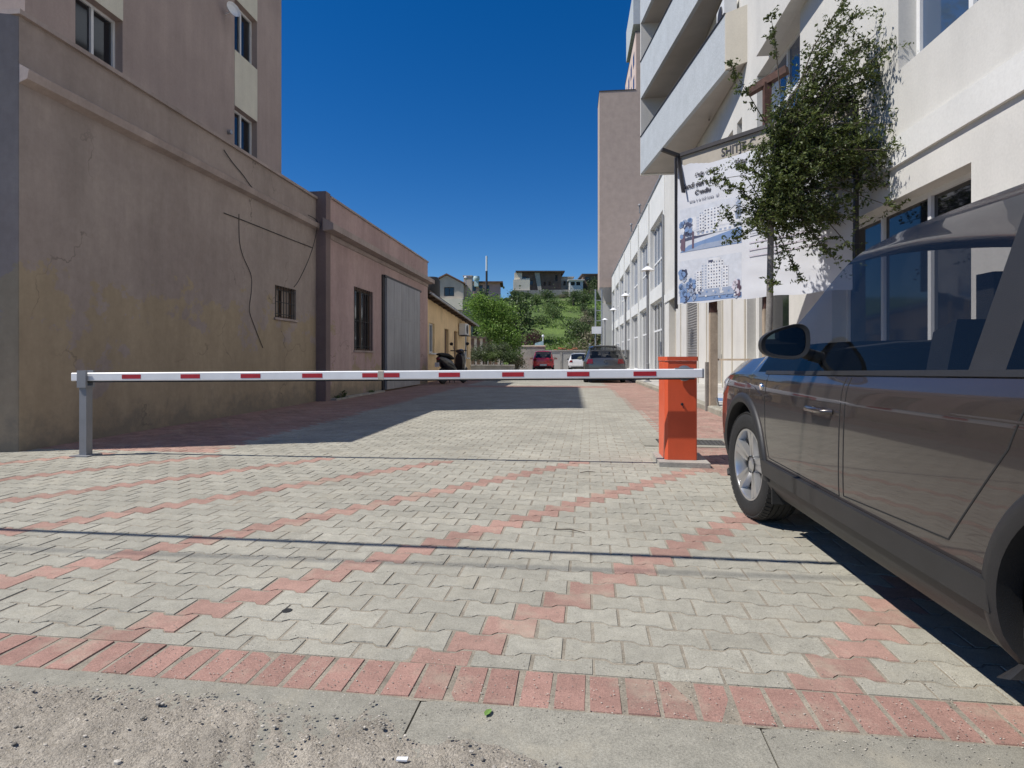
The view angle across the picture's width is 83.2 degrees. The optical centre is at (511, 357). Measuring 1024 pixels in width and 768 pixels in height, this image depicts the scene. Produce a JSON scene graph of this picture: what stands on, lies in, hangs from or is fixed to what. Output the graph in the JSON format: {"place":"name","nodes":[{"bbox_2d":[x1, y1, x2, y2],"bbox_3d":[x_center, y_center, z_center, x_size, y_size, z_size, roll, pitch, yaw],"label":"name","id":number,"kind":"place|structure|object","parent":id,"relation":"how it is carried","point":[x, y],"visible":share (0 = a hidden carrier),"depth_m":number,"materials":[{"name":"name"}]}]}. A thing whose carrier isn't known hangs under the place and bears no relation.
{"place":"outdoors","nodes":[
{"label":"outdoors","id":0,"kind":"place"},
{"bbox_2d":[428,276,439,297],"bbox_3d":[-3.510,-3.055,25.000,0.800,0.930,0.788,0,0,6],"label":"house","id":1,"kind":"structure","parent":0,"point":[434,288],"depth_m":24.71,"materials":[{"name":"paint"}]},
{"bbox_2d":[281,0,631,297],"label":"sky","id":2,"kind":"structure","parent":0,"point":[464,131],"materials":[{"name":"blue"}]},
{"bbox_2d":[471,336,502,364],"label":"garden shed","id":3,"kind":"structure","parent":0,"point":[475,340],"depth_m":53.72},
{"bbox_2d":[0,378,1023,747],"bbox_3d":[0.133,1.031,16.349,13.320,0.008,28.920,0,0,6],"label":"pavement","id":4,"kind":"structure","parent":0,"point":[402,414],"depth_m":3.06,"materials":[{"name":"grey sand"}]},
{"bbox_2d":[69,370,101,456],"bbox_3d":[-4.494,0.580,6.086,0.200,0.900,0.200,0,0,6],"label":"barrier rest","id":5,"kind":"object","parent":4,"relation":"on","point":[84,386],"visible":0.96,"depth_m":6.05,"materials":[{"name":"grey paint"}]},
{"bbox_2d":[281,608,292,612],"bbox_3d":[-0.916,1.028,2.349,0.044,0.002,0.043,0,0,6],"label":"tar spot","id":6,"kind":"object","parent":4,"relation":"on","point":[287,610],"visible":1,"depth_m":2.35,"materials":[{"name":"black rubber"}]},
{"bbox_2d":[71,357,710,468],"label":"barrier gate","id":7,"kind":"structure","parent":4,"relation":"on","point":[676,377],"depth_m":5.59,"materials":[{"name":"metal"}]},
{"bbox_2d":[435,342,468,383],"bbox_3d":[-2.396,0.189,23.283,0.979,1.682,2.081,0,0,30],"label":"motor scooter","id":8,"kind":"object","parent":4,"relation":"on","point":[444,361],"visible":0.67,"depth_m":23.00,"materials":[{"name":"black plastic"}]},
{"bbox_2d":[0,665,1023,767],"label":"kerb","id":9,"kind":"structure","parent":4,"relation":"on","point":[669,744],"depth_m":1.58,"materials":[{"name":"concrete"}]},
{"bbox_2d":[0,633,1023,746],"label":"pavement border","id":10,"kind":"object","parent":4,"relation":"on","point":[436,679],"visible":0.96,"depth_m":1.79,"materials":[{"name":"red brick"}]},
{"bbox_2d":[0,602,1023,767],"bbox_3d":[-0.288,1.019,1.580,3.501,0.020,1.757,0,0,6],"label":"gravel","id":11,"kind":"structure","parent":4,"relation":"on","point":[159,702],"depth_m":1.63,"materials":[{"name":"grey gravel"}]},
{"bbox_2d":[577,344,626,381],"bbox_3d":[4.051,0.206,25.788,2.256,1.639,4.362,0,0,6],"label":"grey hatchback","id":12,"kind":"object","parent":4,"relation":"on","point":[604,357],"visible":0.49,"depth_m":23.75,"materials":[{"name":"paint"}]},
{"bbox_2d":[639,437,725,447],"bbox_3d":[2.161,1.028,7.004,1.183,0.021,0.742,0,0,10],"label":"drain cover","id":13,"kind":"object","parent":4,"relation":"on","point":[654,442],"visible":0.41,"depth_m":6.95,"materials":[{"name":"metal"}]},
{"bbox_2d":[661,65,858,410],"bbox_3d":[4.323,-2.002,10.352,0.533,6.064,3.501,0,0,-44],"label":"billboard","id":14,"kind":"object","parent":4,"relation":"on","point":[710,268],"visible":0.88,"depth_m":10.63,"materials":[{"name":"metal"}]},
{"bbox_2d":[722,183,1023,680],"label":"parked crossover","id":15,"kind":"object","parent":4,"relation":"on","point":[903,460],"visible":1,"depth_m":2.05,"materials":[{"name":"brown paint"}]},
{"bbox_2d":[474,296,600,364],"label":"hill","id":16,"kind":"structure","parent":0,"point":[555,332],"depth_m":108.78,"materials":[{"name":"green plant"}]},
{"bbox_2d":[438,273,473,333],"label":"gabled house","id":17,"kind":"structure","parent":16,"relation":"on","point":[453,292],"depth_m":82.00,"materials":[{"name":"paint"}]},
{"bbox_2d":[444,287,453,295],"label":"window","id":18,"kind":"structure","parent":17,"relation":"in","point":[448,291],"depth_m":82.20,"materials":[{"name":"glass"}]},
{"bbox_2d":[486,256,487,294],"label":"mast","id":19,"kind":"object","parent":16,"relation":"on","point":[486,274],"visible":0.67,"depth_m":119.80,"materials":[{"name":"metal"}]},
{"bbox_2d":[473,281,502,300],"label":"pink house","id":20,"kind":"structure","parent":16,"relation":"on","point":[495,286],"depth_m":140.00,"materials":[{"name":"paint"}]},
{"bbox_2d":[473,276,479,286],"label":"water tank","id":21,"kind":"object","parent":20,"relation":"on","point":[476,279],"visible":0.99,"depth_m":138.49,"materials":[{"name":"white plastic"}]},
{"bbox_2d":[503,285,543,337],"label":"hillside tree","id":22,"kind":"object","parent":16,"relation":"on","point":[517,300],"visible":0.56,"depth_m":81.39,"materials":[{"name":"green plant"}]},
{"bbox_2d":[528,293,544,304],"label":"hillside shrub","id":23,"kind":"object","parent":16,"relation":"on","point":[537,298],"visible":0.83,"depth_m":131.70,"materials":[{"name":"green plant"}]},
{"bbox_2d":[513,271,564,289],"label":"hilltop house","id":24,"kind":"structure","parent":16,"relation":"on","point":[534,280],"depth_m":150.00,"materials":[{"name":"paint"}]},
{"bbox_2d":[533,313,550,324],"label":"hillside shrub","id":25,"kind":"object","parent":16,"relation":"on","point":[543,319],"visible":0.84,"depth_m":104.02,"materials":[{"name":"green plant"}]},
{"bbox_2d":[517,290,568,296],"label":"retaining wall","id":26,"kind":"structure","parent":16,"relation":"on","point":[559,292],"depth_m":149.00,"materials":[{"name":"concrete"}]},
{"bbox_2d":[539,284,555,301],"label":"hillside shrub","id":27,"kind":"object","parent":16,"relation":"on","point":[546,294],"visible":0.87,"depth_m":133.02,"materials":[{"name":"green plant"}]},
{"bbox_2d":[541,302,558,313],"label":"hillside shrub","id":28,"kind":"object","parent":16,"relation":"on","point":[548,306],"visible":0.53,"depth_m":115.84,"materials":[{"name":"green plant"}]},
{"bbox_2d":[541,297,561,308],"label":"hillside shrub","id":29,"kind":"object","parent":16,"relation":"on","point":[551,300],"visible":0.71,"depth_m":123.78,"materials":[{"name":"green plant"}]},
{"bbox_2d":[543,306,562,317],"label":"hillside shrub","id":30,"kind":"object","parent":16,"relation":"on","point":[553,312],"visible":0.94,"depth_m":109.68,"materials":[{"name":"green plant"}]},
{"bbox_2d":[561,277,573,289],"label":"hilltop house","id":31,"kind":"structure","parent":16,"relation":"on","point":[564,284],"depth_m":152.00,"materials":[{"name":"paint"}]},
{"bbox_2d":[560,311,590,340],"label":"hillside shrub","id":32,"kind":"object","parent":16,"relation":"on","point":[568,332],"visible":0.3,"depth_m":80.43,"materials":[{"name":"green plant"}]},
{"bbox_2d":[567,279,584,296],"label":"terrace house","id":33,"kind":"structure","parent":16,"relation":"on","point":[575,284],"depth_m":148.00,"materials":[{"name":"paint"}]},
{"bbox_2d":[565,289,586,305],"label":"hillside tree","id":34,"kind":"object","parent":16,"relation":"on","point":[573,300],"visible":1,"depth_m":125.81,"materials":[{"name":"green plant"}]},
{"bbox_2d":[564,337,590,349],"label":"hillside shrub","id":35,"kind":"object","parent":16,"relation":"on","point":[574,341],"visible":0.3,"depth_m":72.86,"materials":[{"name":"green plant"}]},
{"bbox_2d":[567,314,596,342],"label":"hillside shrub","id":36,"kind":"object","parent":16,"relation":"on","point":[582,328],"visible":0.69,"depth_m":78.18,"materials":[{"name":"green plant"}]},
{"bbox_2d":[564,338,600,349],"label":"hillside shrub","id":37,"kind":"object","parent":16,"relation":"on","point":[583,344],"visible":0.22,"depth_m":71.89,"materials":[{"name":"green plant"}]},
{"bbox_2d":[578,302,588,311],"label":"hillside shrub","id":38,"kind":"object","parent":16,"relation":"on","point":[583,306],"visible":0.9,"depth_m":120.61,"materials":[{"name":"green plant"}]},
{"bbox_2d":[575,292,593,303],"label":"hillside shrub","id":39,"kind":"object","parent":16,"relation":"on","point":[584,298],"visible":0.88,"depth_m":127.67,"materials":[{"name":"green plant"}]},
{"bbox_2d":[571,323,600,344],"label":"hillside shrub","id":40,"kind":"object","parent":16,"relation":"on","point":[589,334],"visible":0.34,"depth_m":75.39,"materials":[{"name":"green plant"}]},
{"bbox_2d":[578,315,594,325],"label":"hillside shrub","id":41,"kind":"object","parent":16,"relation":"on","point":[587,321],"visible":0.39,"depth_m":97.70,"materials":[{"name":"green plant"}]},
{"bbox_2d":[576,314,596,322],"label":"hillside shrub","id":42,"kind":"object","parent":16,"relation":"on","point":[586,316],"visible":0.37,"depth_m":103.81,"materials":[{"name":"green plant"}]},
{"bbox_2d":[578,274,597,292],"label":"ochre hilltop house","id":43,"kind":"structure","parent":16,"relation":"on","point":[586,277],"depth_m":150.00,"materials":[{"name":"brick"}]},
{"bbox_2d":[583,276,597,291],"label":"hillside tree","id":44,"kind":"object","parent":16,"relation":"on","point":[594,284],"visible":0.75,"depth_m":148.08,"materials":[{"name":"green plant"}]},
{"bbox_2d":[586,303,600,319],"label":"hillside shrub","id":45,"kind":"object","parent":16,"relation":"on","point":[593,313],"visible":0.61,"depth_m":110.40,"materials":[{"name":"green plant"}]},
{"bbox_2d":[641,380,723,406],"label":"sidewalk","id":46,"kind":"structure","parent":0,"point":[700,391],"depth_m":16.74,"materials":[{"name":"concrete"}]},
{"bbox_2d":[602,318,607,344],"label":"street lamp","id":47,"kind":"object","parent":46,"relation":"on","point":[604,319],"visible":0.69,"depth_m":50.91,"materials":[{"name":"grey metal"}]},
{"bbox_2d":[610,306,616,344],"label":"street lamp","id":48,"kind":"object","parent":46,"relation":"on","point":[613,309],"visible":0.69,"depth_m":40.43,"materials":[{"name":"grey metal"}]},
{"bbox_2d":[621,290,629,368],"bbox_3d":[6.165,-1.381,31.330,0.540,4.590,0.535,0,0,6],"label":"street lamp","id":49,"kind":"object","parent":46,"relation":"on","point":[625,295],"visible":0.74,"depth_m":31.29,"materials":[{"name":"grey metal"}]},
{"bbox_2d":[641,263,654,381],"bbox_3d":[5.213,-1.381,22.180,0.540,4.590,0.535,0,0,6],"label":"street lamp","id":50,"kind":"object","parent":46,"relation":"on","point":[647,269],"visible":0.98,"depth_m":22.14,"materials":[{"name":"grey metal"}]},
{"bbox_2d":[697,0,913,356],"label":"sidewalk tree","id":51,"kind":"object","parent":46,"relation":"on","point":[804,147],"visible":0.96,"depth_m":8.59,"materials":[{"name":"green plant"}]},
{"bbox_2d":[718,393,722,401],"bbox_3d":[4.265,0.822,11.894,0.323,0.170,0.164,0,0,41],"label":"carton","id":52,"kind":"object","parent":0,"point":[720,397],"visible":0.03,"depth_m":11.79,"materials":[{"name":"white cardboard"}]},
{"label":"yard surface","id":53,"kind":"structure","parent":0,"visible":0},
{"bbox_2d":[458,288,529,364],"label":"mulberry tree","id":54,"kind":"object","parent":53,"relation":"on","point":[492,314],"visible":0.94,"depth_m":40.77,"materials":[{"name":"green plant"}]},
{"bbox_2d":[471,365,518,369],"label":"planter wall","id":55,"kind":"structure","parent":53,"relation":"on","point":[493,367],"depth_m":37.32,"materials":[{"name":"concrete"}]},
{"bbox_2d":[471,346,486,364],"bbox_3d":[-2.446,-0.025,38.031,1.763,1.519,1.829,0,0,6],"label":"shrub","id":56,"kind":"object","parent":55,"relation":"in","point":[475,357],"visible":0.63,"depth_m":37.70,"materials":[{"name":"green plant"}]},
{"bbox_2d":[471,340,497,364],"bbox_3d":[-2.021,-0.247,38.414,2.248,1.962,2.008,0,0,33],"label":"shrub","id":57,"kind":"object","parent":55,"relation":"in","point":[484,347],"visible":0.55,"depth_m":38.09,"materials":[{"name":"green plant"}]},
{"bbox_2d":[476,348,501,364],"bbox_3d":[-1.331,0.017,38.014,2.178,1.435,1.951,0,0,6],"label":"shrub","id":58,"kind":"object","parent":55,"relation":"in","point":[492,358],"visible":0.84,"depth_m":37.77,"materials":[{"name":"green plant"}]},
{"bbox_2d":[486,341,516,363],"bbox_3d":[-0.689,-0.191,38.289,2.139,1.849,2.061,0,0,6],"label":"shrub","id":59,"kind":"object","parent":55,"relation":"in","point":[502,347],"visible":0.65,"depth_m":38.21,"materials":[{"name":"green plant"}]},
{"bbox_2d":[495,347,522,364],"bbox_3d":[-0.260,0.020,37.978,1.917,1.431,1.841,0,0,-24],"label":"shrub","id":60,"kind":"object","parent":55,"relation":"in","point":[507,358],"visible":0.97,"depth_m":37.75,"materials":[{"name":"green plant"}]},
{"bbox_2d":[506,353,526,368],"bbox_3d":[0.274,0.284,38.464,1.617,1.213,1.419,0,0,39],"label":"shrub","id":61,"kind":"object","parent":55,"relation":"in","point":[517,364],"visible":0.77,"depth_m":38.26,"materials":[{"name":"green plant"}]},
{"bbox_2d":[515,345,545,369],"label":"beige wall","id":62,"kind":"structure","parent":53,"relation":"on","point":[529,353],"depth_m":45.70,"materials":[{"name":"concrete"}]},
{"bbox_2d":[522,328,545,344],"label":"plum shrub","id":63,"kind":"object","parent":53,"relation":"on","point":[533,338],"visible":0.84,"depth_m":59.81,"materials":[{"name":"brown plant"}]},
{"bbox_2d":[530,351,556,369],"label":"red car","id":64,"kind":"object","parent":53,"relation":"on","point":[543,360],"visible":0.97,"depth_m":43.06,"materials":[{"name":"paint"}]},
{"bbox_2d":[567,353,584,369],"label":"white car","id":65,"kind":"object","parent":53,"relation":"on","point":[574,362],"visible":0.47,"depth_m":44.29,"materials":[{"name":"paint"}]},
{"bbox_2d":[545,350,629,369],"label":"concrete wall","id":66,"kind":"structure","parent":53,"relation":"on","point":[561,360],"depth_m":49.29,"materials":[{"name":"grey concrete"}]},
{"bbox_2d":[592,289,602,344],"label":"steel ladder frame","id":67,"kind":"object","parent":53,"relation":"on","point":[596,330],"visible":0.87,"depth_m":57.34,"materials":[{"name":"white metal"}]},
{"label":"road","id":68,"kind":"structure","parent":0,"visible":0},
{"bbox_2d":[0,681,547,767],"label":"dirt","id":69,"kind":"structure","parent":68,"relation":"on","point":[60,751],"depth_m":1.54,"materials":[{"name":"grey soil"}]},
{"bbox_2d":[396,757,407,761],"bbox_3d":[-0.278,1.015,1.461,0.029,0.006,0.010,0,0,4],"label":"paper scrap","id":70,"kind":"object","parent":69,"relation":"on","point":[403,759],"visible":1,"depth_m":1.46,"materials":[{"name":"white paper"}]},
{"label":"ground","id":71,"kind":"structure","parent":0,"visible":0},
{"bbox_2d":[0,0,280,172],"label":"apartment tower","id":72,"kind":"structure","parent":71,"relation":"on","point":[210,64],"depth_m":14.40,"materials":[{"name":"beige paint"}]},
{"bbox_2d":[75,0,114,67],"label":"window","id":73,"kind":"structure","parent":72,"relation":"in","point":[94,30],"depth_m":11.49,"materials":[{"name":"clear glass"}]},
{"bbox_2d":[225,1,240,16],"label":"satellite dish","id":74,"kind":"object","parent":72,"relation":"attached to","point":[233,9],"visible":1,"depth_m":15.39,"materials":[{"name":"white metal"}]},
{"bbox_2d":[234,110,251,154],"bbox_3d":[-7.784,-6.368,16.486,0.063,1.200,1.142,0,0,6],"label":"window","id":75,"kind":"structure","parent":72,"relation":"in","point":[242,126],"depth_m":16.66,"materials":[{"name":"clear glass"}]},
{"bbox_2d":[234,11,251,64],"bbox_3d":[-7.784,-9.214,16.486,0.063,1.420,1.142,0,0,6],"label":"window","id":76,"kind":"structure","parent":72,"relation":"in","point":[242,25],"depth_m":16.71,"materials":[{"name":"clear glass"}]},
{"bbox_2d":[0,8,434,451],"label":"warehouse","id":77,"kind":"structure","parent":71,"relation":"on","point":[121,194],"depth_m":8.41,"materials":[{"name":"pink paint"}]},
{"bbox_2d":[224,150,251,186],"bbox_3d":[-4.953,-3.366,10.666,0.016,0.527,1.244,0,0,6],"label":"wall cable","id":78,"kind":"object","parent":77,"relation":"attached to","point":[236,167],"depth_m":10.42,"materials":[{"name":"black rubber"}]},
{"bbox_2d":[239,234,262,347],"bbox_3d":[-4.934,-1.409,10.926,0.012,2.432,0.831,0,0,6],"label":"wall cable","id":79,"kind":"object","parent":77,"relation":"attached to","point":[251,290],"depth_m":10.88,"materials":[{"name":"black rubber"}]},
{"bbox_2d":[224,213,311,247],"bbox_3d":[-4.846,-2.554,11.767,0.016,0.064,3.425,0,0,6],"label":"wall cable","id":80,"kind":"object","parent":77,"relation":"attached to","point":[266,229],"depth_m":11.42,"materials":[{"name":"black rubber"}]},
{"bbox_2d":[274,285,298,321],"bbox_3d":[-4.874,-1.145,12.272,0.205,0.710,1.004,0,0,6],"label":"window","id":81,"kind":"structure","parent":77,"relation":"in","point":[279,317],"depth_m":12.29,"materials":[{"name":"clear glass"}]},
{"bbox_2d":[294,215,317,286],"bbox_3d":[-4.631,-2.386,12.989,0.016,1.728,1.163,0,0,6],"label":"wall cable","id":82,"kind":"object","parent":77,"relation":"attached to","point":[310,253],"depth_m":13.13,"materials":[{"name":"black rubber"}]},
{"bbox_2d":[353,287,374,352],"bbox_3d":[-4.238,-1.045,16.259,0.205,1.770,1.589,0,0,6],"label":"window","id":83,"kind":"structure","parent":77,"relation":"in","point":[361,298],"depth_m":16.41,"materials":[{"name":"clear glass"}]},
{"bbox_2d":[428,290,478,381],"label":"yellow house","id":84,"kind":"structure","parent":71,"relation":"on","point":[445,318],"depth_m":27.62,"materials":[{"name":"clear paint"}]},
{"bbox_2d":[429,323,436,353],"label":"window","id":85,"kind":"structure","parent":84,"relation":"in","point":[430,325],"depth_m":25.63,"materials":[{"name":"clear glass"}]},
{"bbox_2d":[444,329,445,352],"bbox_3d":[-3.323,-0.190,28.312,0.090,2.440,0.910,0,0,6],"label":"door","id":86,"kind":"structure","parent":84,"relation":"in","point":[444,329],"depth_m":28.39,"materials":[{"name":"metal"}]},
{"bbox_2d":[459,323,469,336],"bbox_3d":[-2.586,-1.535,31.676,0.440,0.670,1.040,0,0,6],"label":"air conditioner","id":87,"kind":"object","parent":84,"relation":"attached to","point":[463,329],"visible":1,"depth_m":31.19,"materials":[{"name":"metal"}]},
{"bbox_2d":[597,0,659,344],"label":"taupe tower","id":88,"kind":"structure","parent":71,"relation":"on","point":[625,188],"depth_m":67.81,"materials":[{"name":"brown paint"}]},
{"bbox_2d":[611,175,664,368],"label":"shop block","id":89,"kind":"structure","parent":71,"relation":"on","point":[643,248],"depth_m":39.53,"materials":[{"name":"white paint"}]},
{"bbox_2d":[622,325,623,349],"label":"shop window","id":90,"kind":"structure","parent":89,"relation":"in","point":[622,325],"depth_m":55.12,"materials":[{"name":"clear glass"}]},
{"bbox_2d":[622,278,623,314],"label":"shop window","id":91,"kind":"structure","parent":89,"relation":"in","point":[623,278],"depth_m":55.52,"materials":[{"name":"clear glass"}]},
{"bbox_2d":[628,321,629,349],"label":"shop window","id":92,"kind":"structure","parent":89,"relation":"in","point":[628,321],"depth_m":49.40,"materials":[{"name":"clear glass"}]},
{"bbox_2d":[628,268,629,309],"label":"shop window","id":93,"kind":"structure","parent":89,"relation":"in","point":[629,268],"depth_m":49.18,"materials":[{"name":"grey glass"}]},
{"bbox_2d":[634,315,637,368],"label":"shop window","id":94,"kind":"structure","parent":89,"relation":"in","point":[635,318],"depth_m":43.79,"materials":[{"name":"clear glass"}]},
{"bbox_2d":[634,256,637,304],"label":"shop window","id":95,"kind":"structure","parent":89,"relation":"in","point":[636,260],"depth_m":43.79,"materials":[{"name":"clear glass"}]},
{"bbox_2d":[643,310,645,368],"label":"shop window","id":96,"kind":"structure","parent":89,"relation":"in","point":[644,312],"depth_m":39.00,"materials":[{"name":"grey glass"}]},
{"bbox_2d":[643,240,647,297],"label":"shop window","id":97,"kind":"structure","parent":89,"relation":"in","point":[645,249],"depth_m":38.67,"materials":[{"name":"grey glass"}]},
{"bbox_2d":[654,300,661,368],"bbox_3d":[8.189,-1.145,31.754,0.063,4.030,4.755,0,0,6],"label":"shop window","id":98,"kind":"structure","parent":89,"relation":"in","point":[658,306],"depth_m":32.89,"materials":[{"name":"grey glass"}]},
{"bbox_2d":[654,219,661,287],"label":"shop window","id":99,"kind":"structure","parent":89,"relation":"in","point":[658,230],"depth_m":32.69,"materials":[{"name":"grey glass"}]},
{"bbox_2d":[629,380,721,416],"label":"sidewalk kerb","id":100,"kind":"structure","parent":71,"relation":"on","point":[716,410],"depth_m":11.86,"materials":[{"name":"concrete"}]},
{"bbox_2d":[640,0,1023,387],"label":"building","id":101,"kind":"structure","parent":71,"relation":"on","point":[952,77],"depth_m":8.88,"materials":[{"name":"white paint"}]},
{"bbox_2d":[662,214,663,356],"bbox_3d":[7.546,-3.120,28.854,0.102,8.100,0.102,0,0,28],"label":"drain pipe","id":102,"kind":"object","parent":101,"relation":"attached to","point":[662,285],"visible":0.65,"depth_m":28.81,"materials":[{"name":"grey metal"}]},
{"bbox_2d":[721,300,721,383],"bbox_3d":[6.749,-0.720,18.239,0.070,3.100,0.942,0,0,6],"label":"panel door","id":103,"kind":"structure","parent":101,"relation":"in","point":[721,300],"depth_m":18.71,"materials":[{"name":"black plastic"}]},
{"bbox_2d":[717,0,736,21],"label":"air conditioner","id":104,"kind":"object","parent":101,"relation":"attached to","point":[726,6],"visible":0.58,"depth_m":16.04,"materials":[{"name":"metal"}]},
{"bbox_2d":[756,298,756,357],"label":"shop window","id":105,"kind":"structure","parent":101,"relation":"in","point":[756,298],"depth_m":15.22,"materials":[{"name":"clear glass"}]},
{"bbox_2d":[773,295,788,329],"bbox_3d":[6.276,-0.795,13.258,0.060,2.950,1.984,0,0,6],"label":"shop window","id":106,"kind":"structure","parent":101,"relation":"in","point":[780,302],"depth_m":13.59,"materials":[{"name":"grey glass"}]},
{"bbox_2d":[768,29,799,120],"bbox_3d":[6.251,-5.555,13.039,0.063,2.970,2.736,0,0,6],"label":"window","id":107,"kind":"structure","parent":101,"relation":"in","point":[793,48],"depth_m":13.00,"materials":[{"name":"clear glass"}]},
{"bbox_2d":[846,172,970,341],"bbox_3d":[5.774,-0.795,8.448,0.063,2.950,3.600,0,0,6],"label":"shop window","id":108,"kind":"structure","parent":101,"relation":"in","point":[912,295],"depth_m":8.34,"materials":[{"name":"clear glass"}]},
{"bbox_2d":[916,0,977,54],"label":"window","id":109,"kind":"structure","parent":101,"relation":"in","point":[933,17],"depth_m":7.81,"materials":[{"name":"clear glass"}]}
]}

